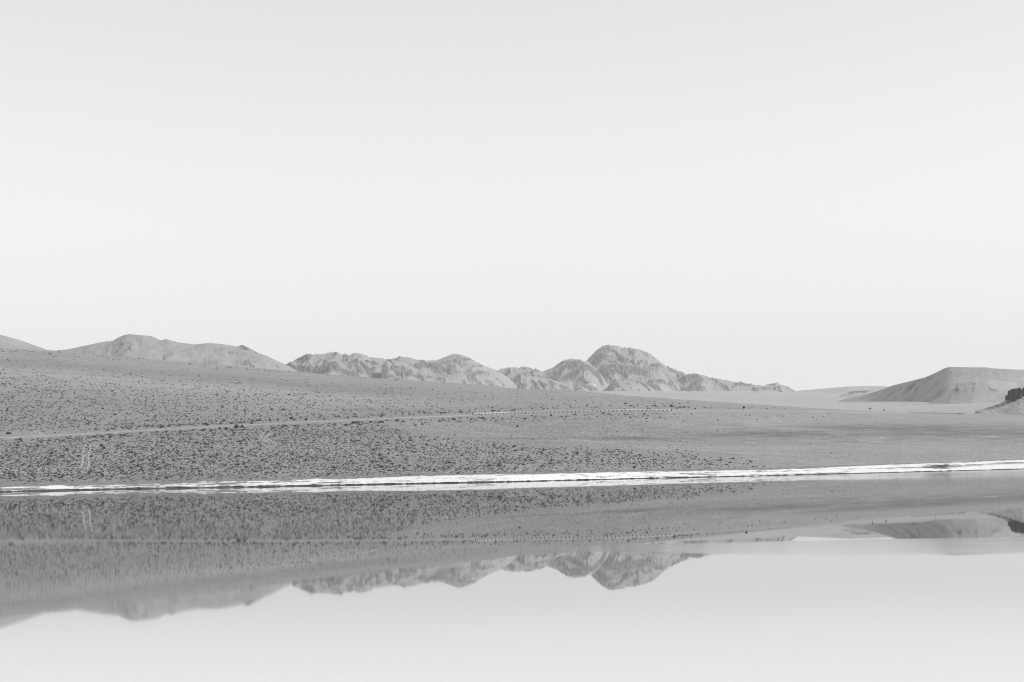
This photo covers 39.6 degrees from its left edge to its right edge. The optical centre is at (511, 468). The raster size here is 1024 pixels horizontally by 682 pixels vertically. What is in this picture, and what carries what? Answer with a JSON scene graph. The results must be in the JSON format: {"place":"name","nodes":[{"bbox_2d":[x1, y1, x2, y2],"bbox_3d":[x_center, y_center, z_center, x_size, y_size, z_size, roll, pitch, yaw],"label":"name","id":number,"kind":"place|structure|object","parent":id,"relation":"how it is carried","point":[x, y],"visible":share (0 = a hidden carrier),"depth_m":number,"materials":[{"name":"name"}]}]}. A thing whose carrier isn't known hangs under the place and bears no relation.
{"place":"outdoors","nodes":[
{"label":"outdoors","id":0,"kind":"place"},
{"bbox_2d":[0,335,45,349],"bbox_3d":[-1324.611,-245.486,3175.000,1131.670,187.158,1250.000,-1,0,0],"label":"mountain","id":1,"kind":"structure","parent":0,"point":[7,342],"depth_m":3262.23,"materials":[{"name":"stone"}]},
{"bbox_2d":[55,334,295,370],"bbox_3d":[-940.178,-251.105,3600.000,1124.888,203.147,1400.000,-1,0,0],"label":"mountain","id":2,"kind":"structure","parent":0,"point":[139,346],"depth_m":3622.48,"materials":[{"name":"stone"}]},
{"bbox_2d":[286,352,469,383],"bbox_3d":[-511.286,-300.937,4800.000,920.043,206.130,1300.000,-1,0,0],"label":"mountain","id":3,"kind":"structure","parent":0,"point":[363,365],"depth_m":4633.21,"materials":[{"name":"grey stone"}]},
{"bbox_2d":[434,354,516,387],"bbox_3d":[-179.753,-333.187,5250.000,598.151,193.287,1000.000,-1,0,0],"label":"mountain","id":4,"kind":"structure","parent":0,"point":[470,370],"depth_m":5211.38,"materials":[{"name":"grey stone"}]},
{"bbox_2d":[0,410,958,437],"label":"road","id":5,"kind":"structure","parent":0,"point":[394,418],"depth_m":417.08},
{"bbox_2d":[0,469,1023,681],"bbox_3d":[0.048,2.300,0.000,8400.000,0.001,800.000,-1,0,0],"label":"lake","id":6,"kind":"structure","parent":0,"point":[894,577],"depth_m":29.05,"materials":[{"name":"liquid"}]},
{"bbox_2d":[0,348,1023,477],"bbox_3d":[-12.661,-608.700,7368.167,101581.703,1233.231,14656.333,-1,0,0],"label":"ground","id":7,"kind":"structure","parent":0,"point":[902,434],"depth_m":448.63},
{"bbox_2d":[79,445,86,467],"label":"wheel track","id":8,"kind":"structure","parent":7,"relation":"on","point":[82,461],"depth_m":296.75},
{"bbox_2d":[86,444,91,468],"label":"wheel track","id":9,"kind":"structure","parent":7,"relation":"on","point":[88,457],"depth_m":298.19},
{"bbox_2d":[0,348,875,483],"bbox_3d":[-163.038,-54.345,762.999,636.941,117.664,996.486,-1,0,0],"label":"shrubs","id":10,"kind":"object","parent":7,"relation":"on","point":[235,457],"visible":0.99,"depth_m":330.24,"materials":[{"name":"grey plant"}]},
{"bbox_2d":[472,409,671,414],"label":"guardrail","id":11,"kind":"object","parent":7,"relation":"on","point":[572,410],"visible":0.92,"depth_m":473.85,"materials":[{"name":"grey metal"}]},
{"bbox_2d":[911,412,961,413],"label":"guardrail","id":12,"kind":"object","parent":7,"relation":"on","point":[942,412],"visible":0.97,"depth_m":883.38,"materials":[{"name":"grey metal"}]},
{"bbox_2d":[0,459,1023,491],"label":"shore","id":13,"kind":"structure","parent":0,"point":[18,485],"depth_m":271.34,"materials":[{"name":"white sand"}]},
{"bbox_2d":[0,0,1023,390],"label":"sky","id":14,"kind":"structure","parent":0,"point":[798,195],"materials":[{"name":"white"}]},
{"bbox_2d":[498,345,793,391],"bbox_3d":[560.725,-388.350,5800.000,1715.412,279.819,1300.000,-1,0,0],"label":"mountain","id":15,"kind":"structure","parent":0,"point":[610,368],"depth_m":5723.98,"materials":[{"name":"grey stone"}]},
{"bbox_2d":[787,386,889,393],"bbox_3d":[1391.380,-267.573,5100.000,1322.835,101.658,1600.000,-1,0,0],"label":"hill","id":16,"kind":"structure","parent":0,"point":[839,390],"depth_m":5141.22,"materials":[{"name":"sand"}]},
{"bbox_2d":[838,390,875,396],"bbox_3d":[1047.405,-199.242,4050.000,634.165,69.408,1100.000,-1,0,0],"label":"hill","id":17,"kind":"structure","parent":0,"point":[853,393],"depth_m":4069.06,"materials":[{"name":"sand"}]},
{"bbox_2d":[840,367,1023,403],"bbox_3d":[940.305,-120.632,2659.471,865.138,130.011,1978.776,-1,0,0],"label":"hill","id":18,"kind":"structure","parent":0,"point":[956,385],"depth_m":2416.04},
{"bbox_2d":[975,396,1023,414],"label":"hill","id":19,"kind":"structure","parent":0,"point":[1012,408],"depth_m":1422.91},
{"bbox_2d":[1005,387,1023,400],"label":"rock outcrop","id":20,"kind":"object","parent":19,"relation":"on","point":[1014,394],"visible":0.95,"depth_m":1434.61,"materials":[{"name":"black stone"}]}
]}

